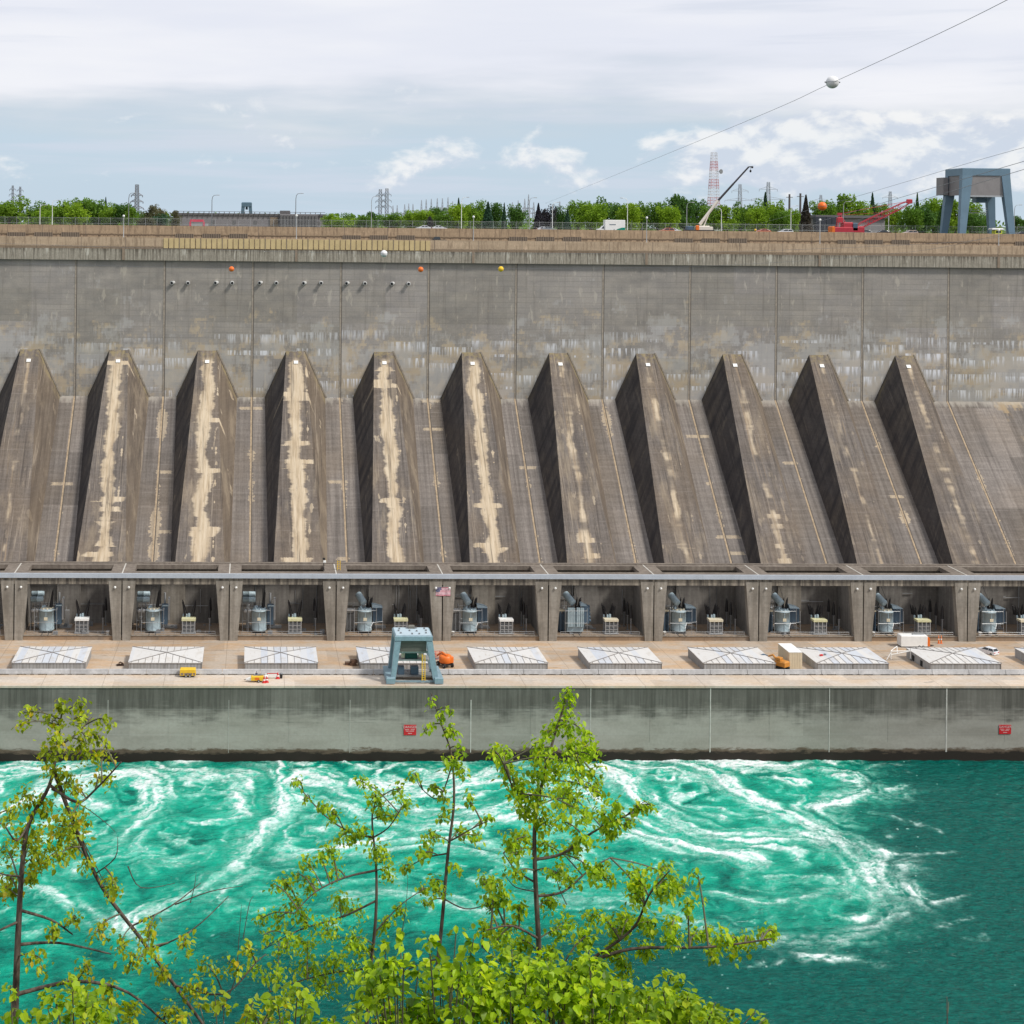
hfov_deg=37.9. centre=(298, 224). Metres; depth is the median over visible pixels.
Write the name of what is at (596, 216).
tree
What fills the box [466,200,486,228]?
tree
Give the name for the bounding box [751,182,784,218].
pylon
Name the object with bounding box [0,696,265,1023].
sapling
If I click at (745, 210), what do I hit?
tree
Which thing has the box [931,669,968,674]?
road barrier
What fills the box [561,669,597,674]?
road barrier
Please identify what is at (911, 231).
car
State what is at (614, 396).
dam
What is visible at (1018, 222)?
tree
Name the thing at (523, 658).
hatch cover
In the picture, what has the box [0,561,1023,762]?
powerhouse
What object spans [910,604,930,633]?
switch unit
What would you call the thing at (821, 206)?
marker ball
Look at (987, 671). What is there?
road barrier
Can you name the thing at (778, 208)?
tree
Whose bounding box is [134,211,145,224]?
tree
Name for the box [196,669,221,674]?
road barrier
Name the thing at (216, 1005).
shrub
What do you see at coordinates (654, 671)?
road barrier
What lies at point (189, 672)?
generator
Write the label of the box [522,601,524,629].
surge arrester
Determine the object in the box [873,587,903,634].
power transformer
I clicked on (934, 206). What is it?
tree
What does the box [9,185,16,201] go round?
pylon
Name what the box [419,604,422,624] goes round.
surge arrester
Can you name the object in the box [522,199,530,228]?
substation mast
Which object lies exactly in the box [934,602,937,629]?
surge arrester
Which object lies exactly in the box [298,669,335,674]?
road barrier
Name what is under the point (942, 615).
surge arrester
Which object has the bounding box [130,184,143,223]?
pylon
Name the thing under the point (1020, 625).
switch unit
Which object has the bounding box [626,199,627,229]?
street lamp
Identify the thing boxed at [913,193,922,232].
conifer
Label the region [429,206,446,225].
tree
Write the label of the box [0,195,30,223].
tree
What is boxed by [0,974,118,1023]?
shrub
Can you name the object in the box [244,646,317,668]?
hatch cover
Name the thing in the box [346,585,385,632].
power transformer
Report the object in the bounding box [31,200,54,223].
tree
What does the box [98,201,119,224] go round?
tree
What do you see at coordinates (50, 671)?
road barrier
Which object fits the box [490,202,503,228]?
tree
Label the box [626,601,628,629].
surge arrester
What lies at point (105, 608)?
surge arrester
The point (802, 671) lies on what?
road barrier
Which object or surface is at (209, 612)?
surge arrester
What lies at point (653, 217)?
tree
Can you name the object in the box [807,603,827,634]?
switch unit
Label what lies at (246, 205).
gantry crane
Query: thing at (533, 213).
substation mast
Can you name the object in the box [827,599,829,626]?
surge arrester
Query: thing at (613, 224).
box truck
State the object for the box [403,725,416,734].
warning sign
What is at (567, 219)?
conifer
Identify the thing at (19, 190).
pylon
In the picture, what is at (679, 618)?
power transformer
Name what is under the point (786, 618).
power transformer
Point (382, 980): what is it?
shrub
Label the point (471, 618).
power transformer
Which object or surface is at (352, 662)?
crate stack
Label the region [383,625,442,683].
gantry crane
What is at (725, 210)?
tree
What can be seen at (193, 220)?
red frame
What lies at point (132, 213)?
tree
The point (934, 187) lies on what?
power line
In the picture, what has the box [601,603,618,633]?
switch unit
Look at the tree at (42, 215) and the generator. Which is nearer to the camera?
the generator
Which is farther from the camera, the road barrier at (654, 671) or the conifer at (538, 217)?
the conifer at (538, 217)
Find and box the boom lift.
[434,651,453,668]
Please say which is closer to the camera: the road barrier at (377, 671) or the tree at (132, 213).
the road barrier at (377, 671)
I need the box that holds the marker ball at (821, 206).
[817,202,827,210]
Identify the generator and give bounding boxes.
[177,667,195,677]
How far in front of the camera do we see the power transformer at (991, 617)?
350.86 m
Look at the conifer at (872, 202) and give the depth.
523.96 m
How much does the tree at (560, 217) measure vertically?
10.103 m
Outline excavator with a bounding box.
[760,654,789,668]
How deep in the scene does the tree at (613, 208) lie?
506.37 m
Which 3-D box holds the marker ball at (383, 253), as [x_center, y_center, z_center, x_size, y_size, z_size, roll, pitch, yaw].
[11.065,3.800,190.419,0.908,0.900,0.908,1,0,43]
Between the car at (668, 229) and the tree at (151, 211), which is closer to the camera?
the car at (668, 229)
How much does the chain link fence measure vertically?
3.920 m
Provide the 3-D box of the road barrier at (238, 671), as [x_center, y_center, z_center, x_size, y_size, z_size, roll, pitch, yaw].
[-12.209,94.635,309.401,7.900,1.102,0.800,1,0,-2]
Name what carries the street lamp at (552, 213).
on the ground
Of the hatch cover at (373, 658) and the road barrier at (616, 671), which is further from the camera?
the hatch cover at (373, 658)
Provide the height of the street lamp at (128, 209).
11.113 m
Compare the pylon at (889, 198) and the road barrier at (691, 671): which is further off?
the pylon at (889, 198)
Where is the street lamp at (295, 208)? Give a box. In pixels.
[295,193,303,226]
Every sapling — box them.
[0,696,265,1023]
[243,774,430,1023]
[398,693,494,1002]
[471,686,781,1022]
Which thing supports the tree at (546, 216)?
on the ground
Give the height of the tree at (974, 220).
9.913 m
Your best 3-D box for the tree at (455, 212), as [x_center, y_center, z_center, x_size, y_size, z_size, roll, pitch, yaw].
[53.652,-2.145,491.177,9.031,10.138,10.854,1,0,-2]
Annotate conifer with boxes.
[480,201,494,228]
[501,202,507,228]
[532,203,542,228]
[563,208,571,229]
[763,192,771,229]
[798,195,812,231]
[869,192,875,215]
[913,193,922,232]
[933,204,950,232]
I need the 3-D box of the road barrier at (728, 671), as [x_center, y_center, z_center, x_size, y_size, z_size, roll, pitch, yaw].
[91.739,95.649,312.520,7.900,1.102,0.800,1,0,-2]
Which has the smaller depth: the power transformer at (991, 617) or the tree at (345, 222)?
the power transformer at (991, 617)
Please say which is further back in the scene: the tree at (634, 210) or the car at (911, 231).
the tree at (634, 210)
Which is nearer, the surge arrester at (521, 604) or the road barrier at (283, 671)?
the road barrier at (283, 671)
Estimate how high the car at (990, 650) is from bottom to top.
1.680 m
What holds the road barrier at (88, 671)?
on the powerhouse
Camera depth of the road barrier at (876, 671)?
313.20 m
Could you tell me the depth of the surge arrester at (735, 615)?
348.20 m
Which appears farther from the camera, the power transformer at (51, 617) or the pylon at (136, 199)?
the pylon at (136, 199)
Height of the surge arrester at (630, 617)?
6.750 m
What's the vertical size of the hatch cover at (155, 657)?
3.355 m
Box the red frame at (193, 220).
[189,219,207,225]
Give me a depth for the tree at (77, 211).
474.55 m
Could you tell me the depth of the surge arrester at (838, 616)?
348.89 m
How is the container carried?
on the powerhouse
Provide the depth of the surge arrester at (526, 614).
346.56 m
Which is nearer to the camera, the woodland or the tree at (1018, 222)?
the tree at (1018, 222)
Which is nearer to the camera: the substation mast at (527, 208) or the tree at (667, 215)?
the tree at (667, 215)
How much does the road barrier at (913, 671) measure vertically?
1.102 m
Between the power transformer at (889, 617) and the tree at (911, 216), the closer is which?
the power transformer at (889, 617)
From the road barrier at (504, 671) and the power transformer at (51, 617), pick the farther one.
the power transformer at (51, 617)
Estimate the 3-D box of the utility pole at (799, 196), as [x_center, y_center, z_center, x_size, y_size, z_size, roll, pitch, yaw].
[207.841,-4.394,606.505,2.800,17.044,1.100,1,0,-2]
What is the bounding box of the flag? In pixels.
[436,587,449,595]
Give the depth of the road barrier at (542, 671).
311.04 m
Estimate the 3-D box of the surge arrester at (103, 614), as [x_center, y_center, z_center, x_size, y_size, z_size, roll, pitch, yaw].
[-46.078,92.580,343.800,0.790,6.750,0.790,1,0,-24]
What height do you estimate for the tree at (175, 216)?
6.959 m
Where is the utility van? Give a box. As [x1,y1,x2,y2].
[988,228,1003,233]
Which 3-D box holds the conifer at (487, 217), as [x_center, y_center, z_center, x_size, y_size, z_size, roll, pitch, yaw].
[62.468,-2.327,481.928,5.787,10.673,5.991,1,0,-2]
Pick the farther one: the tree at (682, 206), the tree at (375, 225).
the tree at (682, 206)
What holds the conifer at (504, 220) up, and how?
on the ground
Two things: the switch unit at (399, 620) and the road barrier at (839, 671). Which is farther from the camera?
the switch unit at (399, 620)
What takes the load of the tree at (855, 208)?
on the ground
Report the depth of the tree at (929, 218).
494.57 m
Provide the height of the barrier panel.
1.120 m
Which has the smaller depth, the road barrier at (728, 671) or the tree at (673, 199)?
the road barrier at (728, 671)
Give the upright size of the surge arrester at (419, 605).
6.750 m
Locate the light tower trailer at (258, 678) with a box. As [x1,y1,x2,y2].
[244,674,263,682]
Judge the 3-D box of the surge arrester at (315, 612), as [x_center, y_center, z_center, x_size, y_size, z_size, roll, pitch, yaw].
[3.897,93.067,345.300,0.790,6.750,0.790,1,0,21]
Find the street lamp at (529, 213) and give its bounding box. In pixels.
[529,197,536,228]
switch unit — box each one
[74,599,89,633]
[181,600,195,633]
[288,600,301,632]
[393,603,407,626]
[498,603,513,633]
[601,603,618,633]
[704,603,723,634]
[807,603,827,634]
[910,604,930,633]
[1012,604,1023,633]
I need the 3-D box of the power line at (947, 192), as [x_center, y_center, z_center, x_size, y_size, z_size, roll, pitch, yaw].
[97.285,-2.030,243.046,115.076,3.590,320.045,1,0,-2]
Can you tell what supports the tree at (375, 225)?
on the ground
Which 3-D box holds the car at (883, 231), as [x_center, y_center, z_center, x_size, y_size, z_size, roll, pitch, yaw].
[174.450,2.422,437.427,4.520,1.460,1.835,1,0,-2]
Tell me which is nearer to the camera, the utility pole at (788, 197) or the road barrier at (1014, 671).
the road barrier at (1014, 671)
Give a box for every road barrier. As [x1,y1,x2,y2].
[0,669,31,674]
[32,669,69,674]
[70,669,107,674]
[109,669,145,674]
[147,669,179,674]
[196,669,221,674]
[223,669,259,674]
[260,669,297,674]
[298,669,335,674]
[336,669,372,674]
[373,669,409,674]
[419,669,448,674]
[449,669,485,674]
[486,669,523,674]
[523,669,560,674]
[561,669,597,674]
[598,669,635,674]
[635,669,672,674]
[673,669,709,674]
[710,669,746,674]
[747,669,783,674]
[784,669,820,674]
[821,669,857,674]
[858,669,894,674]
[895,669,931,674]
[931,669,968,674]
[968,669,1005,674]
[1005,669,1023,674]
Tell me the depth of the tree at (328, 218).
503.95 m
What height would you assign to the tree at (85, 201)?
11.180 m
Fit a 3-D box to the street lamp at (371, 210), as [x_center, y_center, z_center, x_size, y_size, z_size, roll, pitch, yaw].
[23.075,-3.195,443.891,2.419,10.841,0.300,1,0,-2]
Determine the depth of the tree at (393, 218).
504.81 m
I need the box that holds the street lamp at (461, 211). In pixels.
[461,197,468,228]
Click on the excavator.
(781, 663)
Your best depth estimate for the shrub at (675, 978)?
9.34 m
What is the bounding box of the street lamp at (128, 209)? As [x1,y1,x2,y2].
[128,193,130,224]
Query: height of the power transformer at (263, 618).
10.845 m
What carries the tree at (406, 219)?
on the ground
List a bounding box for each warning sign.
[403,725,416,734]
[999,725,1010,733]
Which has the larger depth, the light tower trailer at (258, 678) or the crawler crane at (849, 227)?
the crawler crane at (849, 227)
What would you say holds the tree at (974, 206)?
on the ground
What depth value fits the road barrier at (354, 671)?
309.83 m
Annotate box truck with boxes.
[596,220,624,229]
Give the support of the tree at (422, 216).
on the ground
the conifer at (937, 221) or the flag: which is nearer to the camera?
the flag
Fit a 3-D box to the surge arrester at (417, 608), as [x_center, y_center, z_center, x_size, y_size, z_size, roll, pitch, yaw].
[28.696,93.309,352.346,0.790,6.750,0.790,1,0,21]
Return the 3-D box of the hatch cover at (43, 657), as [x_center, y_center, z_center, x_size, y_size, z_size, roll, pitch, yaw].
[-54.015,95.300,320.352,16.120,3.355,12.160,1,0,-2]
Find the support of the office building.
on the ground
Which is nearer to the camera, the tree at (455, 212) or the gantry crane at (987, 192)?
the gantry crane at (987, 192)
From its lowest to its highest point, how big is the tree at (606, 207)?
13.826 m
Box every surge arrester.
[101,604,104,632]
[104,597,106,625]
[208,604,210,632]
[209,597,211,625]
[313,597,315,625]
[314,604,316,632]
[416,598,418,625]
[418,601,420,626]
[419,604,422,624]
[520,598,522,625]
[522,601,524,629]
[524,605,527,633]
[622,598,625,625]
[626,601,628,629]
[629,606,632,633]
[725,598,727,623]
[729,602,731,629]
[733,605,736,633]
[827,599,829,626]
[832,602,834,629]
[837,606,840,633]
[928,599,931,626]
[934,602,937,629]
[940,606,943,633]
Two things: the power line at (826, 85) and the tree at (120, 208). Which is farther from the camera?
the tree at (120, 208)
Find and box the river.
[0,759,1023,1023]
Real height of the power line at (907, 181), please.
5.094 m
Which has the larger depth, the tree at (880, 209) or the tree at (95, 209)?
the tree at (880, 209)
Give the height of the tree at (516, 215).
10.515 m
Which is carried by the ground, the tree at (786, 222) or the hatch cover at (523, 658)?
the tree at (786, 222)
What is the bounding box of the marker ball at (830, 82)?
[825,76,839,87]
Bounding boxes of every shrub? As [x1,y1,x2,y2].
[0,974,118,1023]
[106,990,292,1023]
[233,982,387,1023]
[350,925,504,1023]
[452,944,633,1023]
[504,956,693,1023]
[597,975,769,1023]
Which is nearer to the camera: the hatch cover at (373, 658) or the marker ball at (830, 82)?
the marker ball at (830, 82)
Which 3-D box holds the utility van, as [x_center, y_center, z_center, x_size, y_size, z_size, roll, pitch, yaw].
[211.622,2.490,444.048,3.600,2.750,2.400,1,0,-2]
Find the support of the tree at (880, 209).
on the ground
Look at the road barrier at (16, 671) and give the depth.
307.68 m
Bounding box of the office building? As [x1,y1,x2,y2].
[796,215,887,231]
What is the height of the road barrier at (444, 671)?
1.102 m
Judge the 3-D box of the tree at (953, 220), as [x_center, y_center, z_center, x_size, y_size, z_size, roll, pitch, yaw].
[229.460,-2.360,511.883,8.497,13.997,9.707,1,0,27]
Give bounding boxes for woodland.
[0,211,1018,233]
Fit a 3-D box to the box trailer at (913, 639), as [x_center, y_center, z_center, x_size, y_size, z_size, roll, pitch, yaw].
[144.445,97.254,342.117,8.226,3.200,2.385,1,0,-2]
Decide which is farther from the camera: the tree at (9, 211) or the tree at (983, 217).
the tree at (983, 217)
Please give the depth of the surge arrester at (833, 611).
352.06 m
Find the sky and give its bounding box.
[0,0,1023,230]
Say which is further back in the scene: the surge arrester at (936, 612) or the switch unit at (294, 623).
the surge arrester at (936, 612)
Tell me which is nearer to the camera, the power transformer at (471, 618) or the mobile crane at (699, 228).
the power transformer at (471, 618)
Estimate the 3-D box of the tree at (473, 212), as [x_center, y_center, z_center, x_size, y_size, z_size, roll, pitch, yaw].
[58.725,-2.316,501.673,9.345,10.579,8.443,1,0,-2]
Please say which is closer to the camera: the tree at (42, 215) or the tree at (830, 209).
the tree at (42, 215)
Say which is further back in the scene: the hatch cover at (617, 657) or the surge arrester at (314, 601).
the surge arrester at (314, 601)
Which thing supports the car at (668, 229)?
on the upper road
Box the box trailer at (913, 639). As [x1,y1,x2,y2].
[897,633,933,646]
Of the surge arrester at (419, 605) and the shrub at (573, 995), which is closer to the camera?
the shrub at (573, 995)
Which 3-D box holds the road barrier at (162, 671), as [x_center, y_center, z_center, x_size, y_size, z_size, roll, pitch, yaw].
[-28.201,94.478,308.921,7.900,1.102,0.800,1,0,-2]
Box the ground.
[22,222,929,232]
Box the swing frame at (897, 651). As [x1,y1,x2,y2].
[886,646,911,659]
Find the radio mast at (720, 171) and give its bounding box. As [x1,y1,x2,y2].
[707,152,722,230]
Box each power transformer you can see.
[30,584,72,631]
[136,584,176,633]
[242,585,281,632]
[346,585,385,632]
[452,586,489,632]
[558,586,592,632]
[663,587,696,632]
[768,586,800,634]
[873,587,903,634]
[977,586,1006,633]
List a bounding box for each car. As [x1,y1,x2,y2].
[660,228,674,230]
[777,229,793,231]
[874,230,890,232]
[903,230,917,232]
[977,646,998,654]
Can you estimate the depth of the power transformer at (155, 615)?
345.51 m
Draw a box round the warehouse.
[173,211,325,226]
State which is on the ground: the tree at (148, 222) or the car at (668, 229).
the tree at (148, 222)
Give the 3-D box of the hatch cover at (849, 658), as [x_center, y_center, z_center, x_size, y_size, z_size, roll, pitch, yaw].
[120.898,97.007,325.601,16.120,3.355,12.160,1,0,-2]
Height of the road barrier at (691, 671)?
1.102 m
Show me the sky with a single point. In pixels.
(263, 103)
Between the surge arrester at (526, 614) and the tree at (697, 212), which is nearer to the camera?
the surge arrester at (526, 614)
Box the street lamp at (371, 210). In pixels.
[371,196,378,227]
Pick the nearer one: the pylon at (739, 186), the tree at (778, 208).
the tree at (778, 208)
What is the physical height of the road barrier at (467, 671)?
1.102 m
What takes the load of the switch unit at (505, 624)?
on the powerhouse
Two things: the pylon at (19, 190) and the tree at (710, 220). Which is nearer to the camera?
the tree at (710, 220)
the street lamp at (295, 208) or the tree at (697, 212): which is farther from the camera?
the tree at (697, 212)
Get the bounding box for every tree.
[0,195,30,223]
[23,206,33,223]
[30,210,54,224]
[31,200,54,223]
[42,199,74,224]
[61,201,91,224]
[69,197,95,224]
[85,199,111,224]
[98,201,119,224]
[111,202,136,224]
[121,207,139,224]
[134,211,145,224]
[136,217,156,225]
[140,205,159,225]
[151,214,171,225]
[154,204,167,220]
[167,210,181,225]
[320,213,338,226]
[330,217,357,227]
[338,213,361,227]
[355,214,373,227]
[366,211,381,227]
[379,212,403,227]
[395,210,416,227]
[408,209,434,227]
[426,216,435,227]
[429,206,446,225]
[433,211,458,228]
[446,203,471,228]
[462,203,482,228]
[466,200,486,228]
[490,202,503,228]
[506,203,528,228]
[535,204,556,227]
[553,204,565,229]
[563,199,590,229]
[574,203,609,229]
[590,196,621,229]
[607,202,633,225]
[615,202,645,229]
[633,201,651,229]
[641,202,667,229]
[655,205,681,229]
[662,194,680,227]
[671,196,698,230]
[685,198,711,229]
[694,205,720,228]
[714,204,740,230]
[730,201,746,230]
[739,198,765,230]
[744,206,774,230]
[765,200,793,231]
[768,210,796,231]
[788,208,800,231]
[809,199,837,214]
[832,193,858,214]
[840,193,873,215]
[874,202,889,229]
[883,208,906,232]
[896,205,924,231]
[911,203,938,232]
[920,197,942,232]
[949,199,957,232]
[966,209,986,233]
[968,199,983,217]
[980,212,996,233]
[1015,216,1023,232]
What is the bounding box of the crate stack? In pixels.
[345,659,357,665]
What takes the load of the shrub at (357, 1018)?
on the bank
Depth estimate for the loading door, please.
519.51 m
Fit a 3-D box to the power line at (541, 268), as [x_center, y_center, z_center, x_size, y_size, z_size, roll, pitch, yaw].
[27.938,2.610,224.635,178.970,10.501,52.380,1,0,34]
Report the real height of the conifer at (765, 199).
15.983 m
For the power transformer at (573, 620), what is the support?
on the powerhouse
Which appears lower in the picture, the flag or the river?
the river
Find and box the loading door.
[270,217,277,226]
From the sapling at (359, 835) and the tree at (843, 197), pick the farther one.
the tree at (843, 197)
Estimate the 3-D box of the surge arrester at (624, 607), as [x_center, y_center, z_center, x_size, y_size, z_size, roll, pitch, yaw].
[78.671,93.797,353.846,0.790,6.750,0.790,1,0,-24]
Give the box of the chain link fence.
[0,216,1022,233]
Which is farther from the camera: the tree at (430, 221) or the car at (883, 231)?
the tree at (430, 221)
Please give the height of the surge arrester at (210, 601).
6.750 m
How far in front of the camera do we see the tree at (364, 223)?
479.60 m
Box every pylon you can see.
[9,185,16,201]
[16,187,24,206]
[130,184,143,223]
[375,189,384,227]
[382,188,391,227]
[728,184,754,206]
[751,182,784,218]
[880,191,902,207]
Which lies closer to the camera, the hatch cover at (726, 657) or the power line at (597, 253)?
the power line at (597, 253)
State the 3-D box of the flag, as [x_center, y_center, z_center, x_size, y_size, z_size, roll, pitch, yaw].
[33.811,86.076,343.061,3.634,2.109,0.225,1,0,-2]
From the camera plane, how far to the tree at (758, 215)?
482.80 m
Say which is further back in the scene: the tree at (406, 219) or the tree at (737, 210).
the tree at (737, 210)
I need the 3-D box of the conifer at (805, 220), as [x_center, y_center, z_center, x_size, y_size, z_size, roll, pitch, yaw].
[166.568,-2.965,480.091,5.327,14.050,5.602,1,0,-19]
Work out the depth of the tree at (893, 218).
510.90 m
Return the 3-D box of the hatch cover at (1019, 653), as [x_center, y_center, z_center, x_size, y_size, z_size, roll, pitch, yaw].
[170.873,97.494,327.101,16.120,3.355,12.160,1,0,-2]
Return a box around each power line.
[3,232,1021,253]
[27,230,1020,269]
[547,0,1006,202]
[760,147,1023,223]
[804,161,1023,225]
[846,169,1023,223]
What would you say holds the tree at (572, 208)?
on the ground
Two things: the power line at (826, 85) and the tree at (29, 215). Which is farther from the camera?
the tree at (29, 215)
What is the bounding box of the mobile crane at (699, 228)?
[685,166,752,230]
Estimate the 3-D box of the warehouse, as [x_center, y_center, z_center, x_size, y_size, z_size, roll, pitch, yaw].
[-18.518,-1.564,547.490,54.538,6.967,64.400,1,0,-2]
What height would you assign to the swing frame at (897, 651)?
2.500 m
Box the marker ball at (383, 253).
[380,250,386,256]
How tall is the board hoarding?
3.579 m
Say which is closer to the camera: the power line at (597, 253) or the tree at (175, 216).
the power line at (597, 253)
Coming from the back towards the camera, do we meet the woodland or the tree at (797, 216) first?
the woodland
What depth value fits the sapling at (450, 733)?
11.06 m
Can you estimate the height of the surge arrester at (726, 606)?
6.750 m
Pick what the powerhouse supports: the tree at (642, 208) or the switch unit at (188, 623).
the switch unit at (188, 623)
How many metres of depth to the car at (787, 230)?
436.77 m
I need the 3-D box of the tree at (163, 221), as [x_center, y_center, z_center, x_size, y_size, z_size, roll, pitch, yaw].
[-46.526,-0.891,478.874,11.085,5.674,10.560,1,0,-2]
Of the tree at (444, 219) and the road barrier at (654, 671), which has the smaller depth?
the road barrier at (654, 671)
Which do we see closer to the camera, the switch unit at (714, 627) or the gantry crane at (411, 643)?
the gantry crane at (411, 643)
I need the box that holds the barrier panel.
[267,673,276,678]
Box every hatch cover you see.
[11,646,91,670]
[128,646,203,670]
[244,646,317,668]
[356,646,428,670]
[467,646,547,669]
[577,647,661,668]
[687,647,775,668]
[797,647,888,668]
[905,647,1001,668]
[1014,647,1023,661]
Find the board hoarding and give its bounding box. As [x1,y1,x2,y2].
[164,238,429,250]
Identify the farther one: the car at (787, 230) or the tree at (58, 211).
the tree at (58, 211)
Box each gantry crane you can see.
[241,202,251,213]
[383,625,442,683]
[936,168,1014,233]
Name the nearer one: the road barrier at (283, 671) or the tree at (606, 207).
the road barrier at (283, 671)
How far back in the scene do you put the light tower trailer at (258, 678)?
303.97 m
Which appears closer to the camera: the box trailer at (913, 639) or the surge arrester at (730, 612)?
the box trailer at (913, 639)
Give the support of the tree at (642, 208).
on the ground
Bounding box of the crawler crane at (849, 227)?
[828,199,912,231]
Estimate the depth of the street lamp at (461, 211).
444.60 m
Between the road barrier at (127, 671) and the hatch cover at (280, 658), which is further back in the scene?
the hatch cover at (280, 658)
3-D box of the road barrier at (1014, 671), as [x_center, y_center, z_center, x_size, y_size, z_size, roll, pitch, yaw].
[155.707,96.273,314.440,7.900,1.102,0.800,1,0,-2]
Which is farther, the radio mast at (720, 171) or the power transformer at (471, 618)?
the radio mast at (720, 171)
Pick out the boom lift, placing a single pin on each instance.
(445, 660)
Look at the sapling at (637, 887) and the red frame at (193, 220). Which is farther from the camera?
the red frame at (193, 220)
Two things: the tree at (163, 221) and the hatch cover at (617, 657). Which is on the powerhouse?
the hatch cover at (617, 657)
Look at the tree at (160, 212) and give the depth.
493.44 m
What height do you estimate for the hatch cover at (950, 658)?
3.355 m
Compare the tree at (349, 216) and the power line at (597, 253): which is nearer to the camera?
the power line at (597, 253)
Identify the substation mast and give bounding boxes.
[522,194,532,228]
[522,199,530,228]
[527,202,535,225]
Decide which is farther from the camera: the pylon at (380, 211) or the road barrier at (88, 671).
the pylon at (380, 211)
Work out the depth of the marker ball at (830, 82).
103.88 m
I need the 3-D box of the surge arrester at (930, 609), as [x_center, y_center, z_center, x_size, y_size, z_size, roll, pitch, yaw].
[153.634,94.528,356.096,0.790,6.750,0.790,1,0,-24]
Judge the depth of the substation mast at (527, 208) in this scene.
949.49 m
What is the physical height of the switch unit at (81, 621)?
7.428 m
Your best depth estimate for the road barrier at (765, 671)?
312.48 m
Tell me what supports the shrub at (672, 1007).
on the bank
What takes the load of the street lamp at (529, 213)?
on the ground
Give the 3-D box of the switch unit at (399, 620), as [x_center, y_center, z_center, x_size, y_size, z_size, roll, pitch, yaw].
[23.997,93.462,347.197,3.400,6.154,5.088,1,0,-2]
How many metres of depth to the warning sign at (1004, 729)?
306.18 m
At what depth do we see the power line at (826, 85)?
98.99 m
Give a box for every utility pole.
[786,194,792,227]
[797,193,803,213]
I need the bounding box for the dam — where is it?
[0,224,1023,563]
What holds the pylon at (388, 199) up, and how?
on the ground
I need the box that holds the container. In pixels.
[778,643,802,668]
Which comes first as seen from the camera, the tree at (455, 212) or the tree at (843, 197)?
the tree at (455, 212)
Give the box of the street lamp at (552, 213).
[552,202,559,227]

